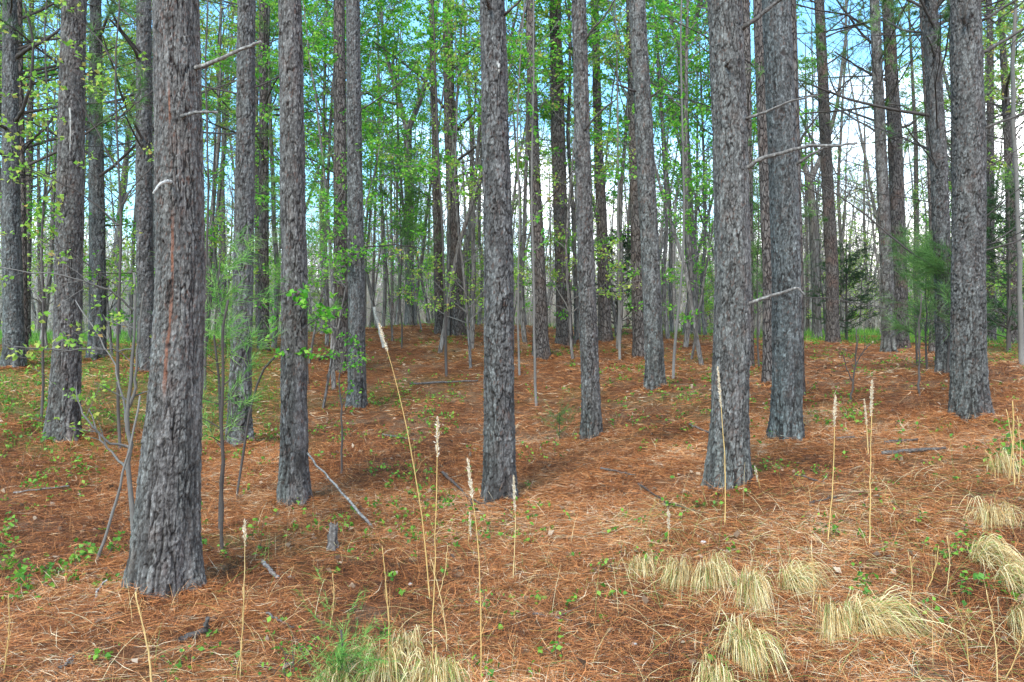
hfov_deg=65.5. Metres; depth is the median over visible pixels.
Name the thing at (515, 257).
understory shrub
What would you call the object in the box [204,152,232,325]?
bare hardwood
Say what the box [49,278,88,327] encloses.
understory shrub
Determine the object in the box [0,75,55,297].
background pine
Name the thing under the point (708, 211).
young hardwood
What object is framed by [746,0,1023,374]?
pine tree
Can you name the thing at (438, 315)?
pine tree
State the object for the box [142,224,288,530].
young pine
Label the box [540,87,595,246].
bare hardwood
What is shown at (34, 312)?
bare hardwood
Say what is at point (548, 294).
bare hardwood
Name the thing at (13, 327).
pine tree
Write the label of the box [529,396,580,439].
pine seedling
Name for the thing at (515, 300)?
bare hardwood
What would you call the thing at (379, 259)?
young hardwood
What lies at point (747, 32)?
pine tree
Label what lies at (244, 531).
grass stalk
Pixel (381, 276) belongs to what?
understory shrub
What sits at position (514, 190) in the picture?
bare hardwood
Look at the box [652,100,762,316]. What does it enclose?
young hardwood
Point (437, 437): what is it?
grass stalk
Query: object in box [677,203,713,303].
bare hardwood
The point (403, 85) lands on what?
young hardwood
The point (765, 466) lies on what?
leafy plant
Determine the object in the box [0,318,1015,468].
grass
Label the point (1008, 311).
young cedar
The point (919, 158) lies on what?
bare hardwood
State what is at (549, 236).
background pine
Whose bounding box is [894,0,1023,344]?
pine tree
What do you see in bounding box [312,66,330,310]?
background pine
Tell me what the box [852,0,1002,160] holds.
bare hardwood
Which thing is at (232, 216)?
young hardwood
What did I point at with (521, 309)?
young hardwood
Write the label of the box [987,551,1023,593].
grass tuft
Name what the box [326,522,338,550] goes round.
stump
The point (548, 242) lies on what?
bare hardwood
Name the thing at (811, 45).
bare hardwood
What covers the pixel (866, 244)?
young hardwood
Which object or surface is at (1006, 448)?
leafy plant
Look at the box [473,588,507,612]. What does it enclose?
leafy plant
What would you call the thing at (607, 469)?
fallen stick
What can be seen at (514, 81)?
young hardwood
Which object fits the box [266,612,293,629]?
fallen stick
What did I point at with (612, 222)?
bare hardwood
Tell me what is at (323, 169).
young hardwood
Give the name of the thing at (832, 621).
grass tuft
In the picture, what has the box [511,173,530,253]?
bare hardwood
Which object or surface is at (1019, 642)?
grass stalk
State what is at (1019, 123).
bare hardwood
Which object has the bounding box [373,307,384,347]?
grass seed head
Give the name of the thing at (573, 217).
young hardwood
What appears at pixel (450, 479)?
fallen stick
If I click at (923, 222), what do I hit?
young hardwood
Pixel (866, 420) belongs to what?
grass stalk
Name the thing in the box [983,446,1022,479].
grass tuft
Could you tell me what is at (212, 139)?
young hardwood
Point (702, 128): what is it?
young hardwood
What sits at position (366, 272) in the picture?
young hardwood
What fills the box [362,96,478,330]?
young hardwood
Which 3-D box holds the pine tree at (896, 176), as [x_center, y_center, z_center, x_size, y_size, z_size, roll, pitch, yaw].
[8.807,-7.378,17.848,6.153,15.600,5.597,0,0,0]
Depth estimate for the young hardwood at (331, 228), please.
15.40 m
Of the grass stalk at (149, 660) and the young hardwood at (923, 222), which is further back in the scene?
the young hardwood at (923, 222)
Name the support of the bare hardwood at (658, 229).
on the ground at (366, 417)
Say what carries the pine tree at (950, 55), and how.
on the ground at (366, 417)
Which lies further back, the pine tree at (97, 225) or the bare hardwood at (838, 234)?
the bare hardwood at (838, 234)
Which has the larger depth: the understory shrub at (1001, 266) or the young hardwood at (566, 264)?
the understory shrub at (1001, 266)
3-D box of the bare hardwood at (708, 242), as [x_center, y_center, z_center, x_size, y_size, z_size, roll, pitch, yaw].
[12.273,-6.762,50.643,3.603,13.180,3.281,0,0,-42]
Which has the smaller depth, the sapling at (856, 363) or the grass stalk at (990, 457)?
the grass stalk at (990, 457)
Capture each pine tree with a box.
[0,0,150,368]
[0,0,152,360]
[0,0,234,361]
[23,0,275,371]
[42,0,86,442]
[107,0,309,447]
[110,0,236,285]
[121,0,261,600]
[199,0,332,352]
[273,0,347,373]
[276,0,312,507]
[344,0,449,410]
[372,0,516,335]
[392,0,468,333]
[441,0,596,360]
[479,0,520,506]
[509,0,626,345]
[571,0,616,440]
[591,0,623,341]
[615,0,666,391]
[626,0,700,358]
[632,0,755,366]
[657,0,882,383]
[700,0,856,491]
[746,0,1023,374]
[750,0,924,342]
[751,0,1019,348]
[762,0,832,442]
[790,0,949,398]
[796,0,991,352]
[888,0,1023,236]
[891,0,988,353]
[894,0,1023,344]
[947,0,1023,422]
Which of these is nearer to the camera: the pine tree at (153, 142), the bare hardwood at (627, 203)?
the pine tree at (153, 142)
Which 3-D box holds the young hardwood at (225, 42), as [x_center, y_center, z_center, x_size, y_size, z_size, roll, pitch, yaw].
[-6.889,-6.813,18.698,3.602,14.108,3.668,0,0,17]
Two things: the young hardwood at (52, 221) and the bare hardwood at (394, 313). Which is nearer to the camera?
the young hardwood at (52, 221)
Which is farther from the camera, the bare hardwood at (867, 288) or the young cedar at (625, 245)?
the bare hardwood at (867, 288)
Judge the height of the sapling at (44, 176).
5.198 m
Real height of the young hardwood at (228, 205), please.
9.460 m
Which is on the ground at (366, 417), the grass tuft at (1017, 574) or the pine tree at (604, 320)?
the pine tree at (604, 320)
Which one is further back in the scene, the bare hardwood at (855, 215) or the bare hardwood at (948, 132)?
the bare hardwood at (855, 215)
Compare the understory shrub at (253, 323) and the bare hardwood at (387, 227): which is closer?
the understory shrub at (253, 323)
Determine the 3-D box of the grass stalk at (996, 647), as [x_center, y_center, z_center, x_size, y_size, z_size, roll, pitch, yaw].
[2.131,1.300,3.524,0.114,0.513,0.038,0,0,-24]
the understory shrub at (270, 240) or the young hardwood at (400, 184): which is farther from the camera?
the understory shrub at (270, 240)
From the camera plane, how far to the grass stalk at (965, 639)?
3.65 m
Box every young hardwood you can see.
[0,0,52,250]
[0,0,136,351]
[0,0,136,355]
[0,0,152,340]
[0,1,131,199]
[0,51,154,332]
[0,53,135,299]
[1,0,135,341]
[87,0,135,339]
[88,1,206,185]
[106,0,280,346]
[106,94,233,327]
[110,0,231,144]
[200,0,277,338]
[200,0,278,342]
[201,0,345,347]
[202,93,280,335]
[204,0,411,346]
[205,117,280,305]
[208,1,394,327]
[230,1,376,201]
[254,0,407,389]
[255,0,416,296]
[255,0,442,338]
[255,98,445,407]
[256,0,333,153]
[256,0,378,334]
[261,95,406,363]
[307,0,445,322]
[308,0,445,324]
[324,57,435,340]
[327,16,443,249]
[332,0,441,326]
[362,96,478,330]
[363,0,442,324]
[363,118,430,327]
[365,0,480,335]
[367,0,526,368]
[386,0,537,348]
[416,0,588,352]
[419,0,521,324]
[448,0,602,343]
[460,83,554,290]
[461,0,573,324]
[467,0,629,337]
[471,0,592,155]
[508,31,624,294]
[509,0,626,340]
[509,0,641,358]
[514,125,630,344]
[535,0,627,172]
[539,0,670,213]
[540,0,697,348]
[546,0,713,364]
[601,0,752,347]
[602,0,695,145]
[607,0,710,338]
[608,58,809,358]
[611,33,714,256]
[613,0,710,333]
[650,0,752,252]
[651,0,756,335]
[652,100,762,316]
[658,0,828,333]
[751,26,861,337]
[753,112,854,333]
[839,137,913,328]
[864,0,1022,114]
[874,165,950,331]
[898,34,951,205]
[898,56,1004,332]
[911,0,1023,158]
[941,1,1023,306]
[981,0,1023,99]
[983,1,1023,295]
[984,6,1023,100]
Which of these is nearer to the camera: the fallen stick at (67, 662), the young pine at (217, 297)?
the fallen stick at (67, 662)
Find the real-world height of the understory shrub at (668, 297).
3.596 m
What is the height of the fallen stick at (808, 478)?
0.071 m
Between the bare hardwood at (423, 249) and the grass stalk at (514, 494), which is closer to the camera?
the grass stalk at (514, 494)
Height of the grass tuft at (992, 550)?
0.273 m
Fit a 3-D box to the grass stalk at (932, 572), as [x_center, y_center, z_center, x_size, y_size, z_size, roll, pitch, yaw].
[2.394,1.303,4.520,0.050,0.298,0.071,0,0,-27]
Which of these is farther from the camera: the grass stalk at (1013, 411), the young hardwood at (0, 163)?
the young hardwood at (0, 163)
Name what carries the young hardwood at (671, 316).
on the ground at (366, 417)
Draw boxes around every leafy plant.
[0,537,18,554]
[0,562,54,599]
[32,537,115,576]
[36,391,144,423]
[73,531,130,557]
[156,645,196,670]
[201,516,287,562]
[230,625,319,680]
[311,421,353,441]
[343,449,429,483]
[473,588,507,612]
[516,437,564,464]
[537,626,564,656]
[588,543,626,573]
[644,549,663,567]
[661,492,730,507]
[752,456,798,472]
[791,464,840,480]
[801,493,968,565]
[812,520,871,538]
[932,530,1004,557]
[993,429,1023,471]
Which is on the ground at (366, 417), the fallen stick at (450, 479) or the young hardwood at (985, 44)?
the young hardwood at (985, 44)
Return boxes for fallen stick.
[13,485,69,493]
[58,655,114,668]
[94,579,107,601]
[261,560,279,578]
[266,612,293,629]
[307,452,372,526]
[382,433,416,440]
[409,379,477,384]
[441,471,478,510]
[470,498,508,510]
[533,601,589,620]
[600,467,634,476]
[637,483,709,513]
[688,424,708,432]
[794,474,826,482]
[809,497,836,503]
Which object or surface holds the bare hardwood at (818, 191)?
on the ground at (366, 417)
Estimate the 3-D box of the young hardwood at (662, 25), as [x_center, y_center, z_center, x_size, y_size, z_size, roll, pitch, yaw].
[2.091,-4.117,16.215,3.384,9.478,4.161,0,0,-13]
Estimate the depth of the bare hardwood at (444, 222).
61.71 m
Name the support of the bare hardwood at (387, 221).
on the ground at (366, 417)
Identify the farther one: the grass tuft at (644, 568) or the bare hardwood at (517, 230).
the bare hardwood at (517, 230)
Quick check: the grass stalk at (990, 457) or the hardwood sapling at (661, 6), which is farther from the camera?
the hardwood sapling at (661, 6)
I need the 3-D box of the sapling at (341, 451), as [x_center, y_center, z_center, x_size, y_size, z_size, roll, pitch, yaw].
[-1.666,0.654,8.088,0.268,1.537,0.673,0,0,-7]
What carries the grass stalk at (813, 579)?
on the ground at (366, 417)
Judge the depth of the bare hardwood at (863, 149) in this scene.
42.15 m
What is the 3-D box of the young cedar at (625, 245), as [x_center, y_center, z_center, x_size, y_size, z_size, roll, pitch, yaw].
[2.665,-1.662,21.035,2.584,3.207,2.622,0,0,33]
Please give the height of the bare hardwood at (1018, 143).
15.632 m
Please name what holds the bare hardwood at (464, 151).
on the ground at (366, 417)
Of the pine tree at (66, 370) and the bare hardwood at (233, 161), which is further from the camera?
the bare hardwood at (233, 161)
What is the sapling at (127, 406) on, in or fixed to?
on the ground at (366, 417)
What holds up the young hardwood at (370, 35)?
on the ground at (366, 417)
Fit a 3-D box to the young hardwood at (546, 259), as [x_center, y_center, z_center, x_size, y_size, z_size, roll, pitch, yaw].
[1.246,-4.428,22.465,3.316,8.732,3.816,0,0,-18]
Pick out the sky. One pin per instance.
(801, 47)
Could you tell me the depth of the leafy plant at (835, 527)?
5.48 m
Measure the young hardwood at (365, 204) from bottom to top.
5.053 m
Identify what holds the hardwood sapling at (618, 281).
on the ground at (366, 417)
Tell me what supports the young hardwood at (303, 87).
on the ground at (366, 417)
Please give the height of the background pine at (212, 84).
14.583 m
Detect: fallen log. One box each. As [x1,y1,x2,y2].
[178,616,209,643]
[836,436,854,439]
[881,446,945,454]
[884,438,917,443]
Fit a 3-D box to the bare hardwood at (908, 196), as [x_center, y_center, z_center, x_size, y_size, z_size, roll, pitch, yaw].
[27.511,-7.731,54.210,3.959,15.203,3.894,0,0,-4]
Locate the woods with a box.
[0,130,1023,333]
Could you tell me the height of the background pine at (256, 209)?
16.668 m
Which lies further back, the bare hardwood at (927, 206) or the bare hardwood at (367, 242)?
the bare hardwood at (927, 206)
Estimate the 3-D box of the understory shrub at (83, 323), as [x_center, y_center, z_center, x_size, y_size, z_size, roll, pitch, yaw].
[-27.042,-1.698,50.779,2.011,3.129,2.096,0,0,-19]
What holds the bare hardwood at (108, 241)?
on the ground at (366, 417)
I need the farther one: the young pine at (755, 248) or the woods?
the woods
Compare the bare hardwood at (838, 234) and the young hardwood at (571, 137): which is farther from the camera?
the bare hardwood at (838, 234)
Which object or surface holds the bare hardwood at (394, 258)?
on the ground at (366, 417)
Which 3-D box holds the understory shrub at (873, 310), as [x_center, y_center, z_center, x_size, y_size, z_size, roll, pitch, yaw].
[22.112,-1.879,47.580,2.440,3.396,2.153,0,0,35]
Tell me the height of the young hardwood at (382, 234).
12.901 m
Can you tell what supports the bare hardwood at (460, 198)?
on the ground at (366, 417)
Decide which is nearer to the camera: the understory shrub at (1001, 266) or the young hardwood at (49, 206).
the young hardwood at (49, 206)
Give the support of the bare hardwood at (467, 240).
on the ground at (366, 417)
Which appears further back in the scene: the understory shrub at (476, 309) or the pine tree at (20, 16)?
the understory shrub at (476, 309)
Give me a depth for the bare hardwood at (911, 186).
55.50 m
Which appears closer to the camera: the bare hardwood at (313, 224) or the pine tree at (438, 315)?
the pine tree at (438, 315)
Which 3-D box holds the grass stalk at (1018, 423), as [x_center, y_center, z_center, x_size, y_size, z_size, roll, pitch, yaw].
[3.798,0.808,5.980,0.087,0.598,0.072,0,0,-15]
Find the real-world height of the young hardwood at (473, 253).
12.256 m
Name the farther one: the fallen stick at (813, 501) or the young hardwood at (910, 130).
the young hardwood at (910, 130)
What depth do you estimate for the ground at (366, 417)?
6.80 m
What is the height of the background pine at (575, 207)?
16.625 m
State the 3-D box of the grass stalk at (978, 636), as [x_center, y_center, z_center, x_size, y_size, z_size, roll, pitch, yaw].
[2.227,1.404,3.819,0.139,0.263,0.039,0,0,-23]
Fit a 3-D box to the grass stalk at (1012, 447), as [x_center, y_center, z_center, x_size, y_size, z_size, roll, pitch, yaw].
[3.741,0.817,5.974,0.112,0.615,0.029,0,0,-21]
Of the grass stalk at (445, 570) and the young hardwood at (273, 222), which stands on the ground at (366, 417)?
the young hardwood at (273, 222)
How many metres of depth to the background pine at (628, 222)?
48.58 m
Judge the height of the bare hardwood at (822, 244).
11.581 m
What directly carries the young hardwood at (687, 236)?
on the ground at (366, 417)
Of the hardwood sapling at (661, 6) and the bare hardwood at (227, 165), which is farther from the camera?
the bare hardwood at (227, 165)
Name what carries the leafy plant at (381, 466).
on the ground at (366, 417)
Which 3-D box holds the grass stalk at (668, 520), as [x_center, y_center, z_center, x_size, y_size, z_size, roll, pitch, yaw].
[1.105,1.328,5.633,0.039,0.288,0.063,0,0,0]
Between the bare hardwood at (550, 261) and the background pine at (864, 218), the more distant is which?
the background pine at (864, 218)
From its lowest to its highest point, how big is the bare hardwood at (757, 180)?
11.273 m
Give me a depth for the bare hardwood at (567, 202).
38.73 m
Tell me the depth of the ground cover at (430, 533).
7.96 m
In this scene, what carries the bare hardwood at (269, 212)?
on the ground at (366, 417)
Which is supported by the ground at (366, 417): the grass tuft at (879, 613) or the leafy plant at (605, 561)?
the leafy plant at (605, 561)
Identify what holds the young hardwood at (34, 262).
on the ground at (366, 417)
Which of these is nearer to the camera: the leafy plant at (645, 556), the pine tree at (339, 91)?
the leafy plant at (645, 556)
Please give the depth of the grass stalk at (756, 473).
6.57 m
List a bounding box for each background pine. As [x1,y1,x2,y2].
[0,0,115,341]
[0,3,57,332]
[0,5,55,268]
[0,11,58,303]
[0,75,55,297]
[41,75,116,291]
[42,107,112,264]
[200,2,235,249]
[200,5,235,316]
[203,28,235,329]
[212,37,280,334]
[225,79,279,254]
[269,168,308,329]
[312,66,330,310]
[363,73,394,326]
[368,85,403,321]
[419,96,444,322]
[439,1,482,322]
[457,65,478,321]
[459,104,468,240]
[543,164,553,325]
[567,98,594,326]
[614,157,629,328]
[801,43,820,330]
[844,110,878,329]
[883,1,948,332]
[945,0,1023,340]
[949,69,1023,332]
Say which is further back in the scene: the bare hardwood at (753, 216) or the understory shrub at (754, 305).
the bare hardwood at (753, 216)
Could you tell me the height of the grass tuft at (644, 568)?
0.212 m
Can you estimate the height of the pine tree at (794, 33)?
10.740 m
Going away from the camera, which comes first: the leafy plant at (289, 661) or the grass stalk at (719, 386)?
the leafy plant at (289, 661)
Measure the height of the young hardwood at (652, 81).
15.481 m
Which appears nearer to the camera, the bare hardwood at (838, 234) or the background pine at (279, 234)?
the bare hardwood at (838, 234)
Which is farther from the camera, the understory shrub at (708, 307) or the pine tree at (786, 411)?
the understory shrub at (708, 307)
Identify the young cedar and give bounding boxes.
[572,214,663,327]
[804,235,880,339]
[986,169,1023,351]
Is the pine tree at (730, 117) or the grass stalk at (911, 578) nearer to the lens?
the grass stalk at (911, 578)
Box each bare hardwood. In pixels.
[0,119,39,251]
[0,142,42,331]
[0,169,49,324]
[35,31,131,207]
[83,226,111,328]
[85,0,215,338]
[85,149,134,259]
[86,12,152,290]
[202,32,258,226]
[204,48,279,217]
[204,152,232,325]
[221,100,308,331]
[255,104,333,279]
[269,139,320,329]
[320,1,426,325]
[369,153,403,284]
[369,177,422,322]
[371,123,403,313]
[375,80,445,317]
[384,88,442,325]
[394,0,476,296]
[424,32,514,323]
[425,129,482,284]
[428,181,463,256]
[441,88,483,260]
[443,3,566,267]
[458,98,529,285]
[459,92,511,321]
[459,194,479,304]
[477,79,528,261]
[510,21,573,219]
[511,89,567,316]
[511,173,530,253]
[513,207,529,276]
[522,132,572,285]
[530,165,568,324]
[539,120,592,271]
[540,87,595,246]
[542,148,593,316]
[543,68,608,305]
[595,133,629,304]
[607,152,666,296]
[609,119,658,252]
[609,143,668,327]
[610,102,664,327]
[612,0,755,330]
[618,15,709,328]
[625,133,676,296]
[651,54,704,251]
[653,65,710,329]
[654,78,707,257]
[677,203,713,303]
[684,167,713,297]
[690,115,714,290]
[691,146,713,330]
[751,89,760,246]
[752,23,804,318]
[752,147,760,330]
[797,2,858,320]
[798,0,887,333]
[799,70,870,335]
[799,97,853,291]
[800,136,843,276]
[801,156,822,328]
[802,106,863,244]
[802,159,843,307]
[804,177,857,329]
[817,10,911,231]
[818,80,875,263]
[820,180,865,294]
[822,158,869,298]
[830,45,918,333]
[833,157,878,330]
[836,145,876,327]
[844,175,876,308]
[848,121,911,328]
[849,172,879,328]
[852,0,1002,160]
[853,120,925,329]
[865,103,928,327]
[865,130,926,287]
[865,198,879,328]
[902,121,929,321]
[903,152,927,293]
[905,58,951,221]
[906,64,995,325]
[912,2,1022,192]
[950,97,1005,324]
[994,107,1023,235]
[996,146,1023,295]
[998,27,1023,189]
[1000,21,1023,201]
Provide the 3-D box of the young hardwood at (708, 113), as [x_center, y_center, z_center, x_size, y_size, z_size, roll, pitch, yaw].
[3.731,-2.460,15.588,3.765,6.063,2.323,0,0,9]
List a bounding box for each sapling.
[0,0,119,418]
[0,0,203,449]
[0,233,151,531]
[96,395,140,560]
[199,0,268,389]
[209,300,236,551]
[235,283,360,497]
[336,330,361,473]
[401,0,481,376]
[508,0,562,374]
[514,0,549,405]
[592,1,629,359]
[652,0,713,377]
[838,326,886,402]
[912,293,938,395]
[988,0,1023,365]
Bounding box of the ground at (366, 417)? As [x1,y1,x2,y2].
[0,323,1023,681]
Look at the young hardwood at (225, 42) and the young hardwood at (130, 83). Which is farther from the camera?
the young hardwood at (130, 83)
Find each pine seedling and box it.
[279,567,420,681]
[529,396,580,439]
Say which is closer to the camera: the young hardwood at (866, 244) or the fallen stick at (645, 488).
the fallen stick at (645, 488)
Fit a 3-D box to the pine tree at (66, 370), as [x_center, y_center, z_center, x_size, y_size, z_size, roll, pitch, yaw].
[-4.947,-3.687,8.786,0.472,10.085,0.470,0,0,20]
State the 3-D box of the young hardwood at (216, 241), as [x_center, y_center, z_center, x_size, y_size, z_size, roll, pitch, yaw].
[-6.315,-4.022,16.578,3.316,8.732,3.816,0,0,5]
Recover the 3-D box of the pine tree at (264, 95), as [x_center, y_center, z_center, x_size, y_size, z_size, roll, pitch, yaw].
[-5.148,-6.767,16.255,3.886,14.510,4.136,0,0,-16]
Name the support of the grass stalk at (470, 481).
on the ground at (366, 417)
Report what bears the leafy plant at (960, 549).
on the ground at (366, 417)
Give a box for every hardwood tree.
[361,0,470,325]
[623,0,705,334]
[799,0,867,337]
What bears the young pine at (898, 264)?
on the ground at (366, 417)
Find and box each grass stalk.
[0,593,12,674]
[135,592,152,681]
[220,519,252,676]
[233,596,245,677]
[330,573,335,625]
[378,323,431,597]
[382,548,389,651]
[426,416,457,655]
[429,559,448,650]
[437,546,451,599]
[466,458,492,677]
[468,512,471,545]
[506,475,521,577]
[666,510,670,541]
[714,589,725,624]
[717,366,725,523]
[754,466,760,488]
[806,546,819,612]
[827,395,836,540]
[854,380,879,543]
[863,399,868,453]
[907,551,914,613]
[926,546,938,590]
[944,534,952,594]
[953,600,969,670]
[965,609,985,652]
[983,449,995,476]
[983,579,1000,681]
[1004,628,1023,679]
[1006,409,1017,483]
[1009,401,1017,479]
[1009,411,1020,483]
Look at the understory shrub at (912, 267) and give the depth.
34.03 m
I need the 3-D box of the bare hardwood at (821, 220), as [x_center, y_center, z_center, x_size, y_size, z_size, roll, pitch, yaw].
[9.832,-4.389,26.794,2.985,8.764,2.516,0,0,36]
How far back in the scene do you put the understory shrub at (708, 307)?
28.05 m
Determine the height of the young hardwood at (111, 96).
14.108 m
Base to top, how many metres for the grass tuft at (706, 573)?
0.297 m
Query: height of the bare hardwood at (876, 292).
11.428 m
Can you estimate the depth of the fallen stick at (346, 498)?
6.74 m
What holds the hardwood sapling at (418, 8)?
on the ground at (366, 417)
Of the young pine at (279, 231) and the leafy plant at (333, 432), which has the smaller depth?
the leafy plant at (333, 432)
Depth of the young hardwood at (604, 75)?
17.48 m
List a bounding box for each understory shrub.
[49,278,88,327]
[82,290,88,329]
[121,276,136,331]
[205,244,230,330]
[215,237,273,318]
[224,274,254,328]
[253,236,280,319]
[308,264,330,331]
[375,271,402,322]
[388,275,421,323]
[414,216,446,322]
[414,228,446,320]
[444,224,515,321]
[446,266,477,318]
[513,240,531,316]
[623,284,631,315]
[660,272,669,326]
[661,278,684,325]
[672,254,714,330]
[676,235,714,330]
[705,276,761,327]
[805,249,878,327]
[862,291,878,329]
[908,216,929,330]
[909,248,996,321]
[921,208,1005,296]
[995,238,1023,310]
[995,279,1023,329]
[996,261,1023,327]
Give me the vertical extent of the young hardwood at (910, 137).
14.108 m
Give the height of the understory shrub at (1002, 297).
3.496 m
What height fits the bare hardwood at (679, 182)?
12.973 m
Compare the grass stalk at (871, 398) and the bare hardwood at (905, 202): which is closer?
the grass stalk at (871, 398)
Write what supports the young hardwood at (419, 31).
on the ground at (366, 417)
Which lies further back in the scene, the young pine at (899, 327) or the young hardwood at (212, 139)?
the young hardwood at (212, 139)
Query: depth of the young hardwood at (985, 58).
26.82 m
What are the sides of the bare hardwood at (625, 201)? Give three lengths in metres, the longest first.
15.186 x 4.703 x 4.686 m
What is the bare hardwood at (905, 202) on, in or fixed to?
on the ground at (366, 417)
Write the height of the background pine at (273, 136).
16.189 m
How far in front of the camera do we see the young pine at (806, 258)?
16.13 m
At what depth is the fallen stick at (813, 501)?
6.16 m
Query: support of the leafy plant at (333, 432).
on the ground at (366, 417)
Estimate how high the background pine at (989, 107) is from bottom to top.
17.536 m
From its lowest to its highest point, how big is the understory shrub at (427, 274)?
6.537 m
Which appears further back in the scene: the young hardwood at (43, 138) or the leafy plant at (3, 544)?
the young hardwood at (43, 138)
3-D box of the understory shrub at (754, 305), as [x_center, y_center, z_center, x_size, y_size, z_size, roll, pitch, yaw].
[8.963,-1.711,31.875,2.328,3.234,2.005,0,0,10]
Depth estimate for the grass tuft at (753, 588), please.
4.47 m
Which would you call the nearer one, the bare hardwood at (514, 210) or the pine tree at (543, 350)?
the pine tree at (543, 350)
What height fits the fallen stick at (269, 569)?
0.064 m
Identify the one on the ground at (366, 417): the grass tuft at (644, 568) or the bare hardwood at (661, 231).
the bare hardwood at (661, 231)
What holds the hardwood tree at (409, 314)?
on the ground at (366, 417)
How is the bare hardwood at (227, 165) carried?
on the ground at (366, 417)
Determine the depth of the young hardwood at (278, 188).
23.73 m
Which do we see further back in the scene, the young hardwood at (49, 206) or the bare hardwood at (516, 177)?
the bare hardwood at (516, 177)
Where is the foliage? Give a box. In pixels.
[1,147,1022,328]
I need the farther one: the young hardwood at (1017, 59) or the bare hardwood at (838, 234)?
the bare hardwood at (838, 234)
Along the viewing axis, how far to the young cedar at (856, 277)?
21.81 m
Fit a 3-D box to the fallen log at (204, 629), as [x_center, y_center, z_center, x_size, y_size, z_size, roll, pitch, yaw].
[-1.768,1.611,4.442,0.169,0.133,0.067,0,0,-37]
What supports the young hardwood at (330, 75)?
on the ground at (366, 417)
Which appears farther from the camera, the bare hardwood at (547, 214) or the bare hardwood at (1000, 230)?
the bare hardwood at (1000, 230)
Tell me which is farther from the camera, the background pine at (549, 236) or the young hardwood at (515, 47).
the background pine at (549, 236)
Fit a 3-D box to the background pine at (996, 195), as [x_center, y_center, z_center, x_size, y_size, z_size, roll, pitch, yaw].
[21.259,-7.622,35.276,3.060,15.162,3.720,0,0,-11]
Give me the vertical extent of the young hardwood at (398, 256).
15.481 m
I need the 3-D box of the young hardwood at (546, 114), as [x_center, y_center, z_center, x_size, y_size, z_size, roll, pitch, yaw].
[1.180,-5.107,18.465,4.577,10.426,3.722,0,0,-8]
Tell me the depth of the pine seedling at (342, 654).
3.72 m
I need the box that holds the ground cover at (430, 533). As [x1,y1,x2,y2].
[0,323,1023,681]
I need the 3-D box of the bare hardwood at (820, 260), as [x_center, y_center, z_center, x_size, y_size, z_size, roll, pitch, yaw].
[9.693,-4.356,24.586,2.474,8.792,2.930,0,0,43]
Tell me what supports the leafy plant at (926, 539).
on the ground at (366, 417)
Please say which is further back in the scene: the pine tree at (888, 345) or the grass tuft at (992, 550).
the pine tree at (888, 345)
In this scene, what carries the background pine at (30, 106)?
on the ground at (366, 417)
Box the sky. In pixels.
[0,0,1023,306]
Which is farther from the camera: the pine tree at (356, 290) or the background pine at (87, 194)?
the background pine at (87, 194)
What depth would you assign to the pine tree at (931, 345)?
16.75 m
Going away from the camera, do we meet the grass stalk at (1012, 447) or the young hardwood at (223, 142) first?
the grass stalk at (1012, 447)
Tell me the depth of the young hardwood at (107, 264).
14.66 m
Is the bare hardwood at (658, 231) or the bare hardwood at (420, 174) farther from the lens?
the bare hardwood at (658, 231)
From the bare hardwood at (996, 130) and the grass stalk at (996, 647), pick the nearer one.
the grass stalk at (996, 647)
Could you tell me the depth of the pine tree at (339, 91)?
14.19 m
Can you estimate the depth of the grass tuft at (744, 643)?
3.87 m
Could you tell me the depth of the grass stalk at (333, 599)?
4.47 m
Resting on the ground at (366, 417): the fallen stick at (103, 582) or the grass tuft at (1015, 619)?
the grass tuft at (1015, 619)
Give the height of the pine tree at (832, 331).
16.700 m
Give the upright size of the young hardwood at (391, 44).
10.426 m
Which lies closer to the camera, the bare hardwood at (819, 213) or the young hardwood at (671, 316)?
the young hardwood at (671, 316)
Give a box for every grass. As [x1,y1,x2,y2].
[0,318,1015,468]
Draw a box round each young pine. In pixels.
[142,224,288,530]
[256,148,347,383]
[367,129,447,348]
[703,167,807,366]
[753,165,817,305]
[875,239,934,370]
[877,213,934,363]
[902,218,997,374]
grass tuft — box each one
[307,631,420,681]
[311,659,361,681]
[389,623,448,661]
[401,648,475,681]
[612,549,664,581]
[655,550,694,592]
[686,550,745,598]
[688,647,747,681]
[707,608,804,681]
[722,559,778,619]
[777,558,840,602]
[815,594,866,647]
[843,585,980,645]
[956,494,1022,531]
[967,528,1023,570]
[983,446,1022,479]
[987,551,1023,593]
[997,597,1023,649]
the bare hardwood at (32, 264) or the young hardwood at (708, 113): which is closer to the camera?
the young hardwood at (708, 113)
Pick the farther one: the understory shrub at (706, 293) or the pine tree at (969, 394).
the understory shrub at (706, 293)
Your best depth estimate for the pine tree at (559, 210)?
18.14 m
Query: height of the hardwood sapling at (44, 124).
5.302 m

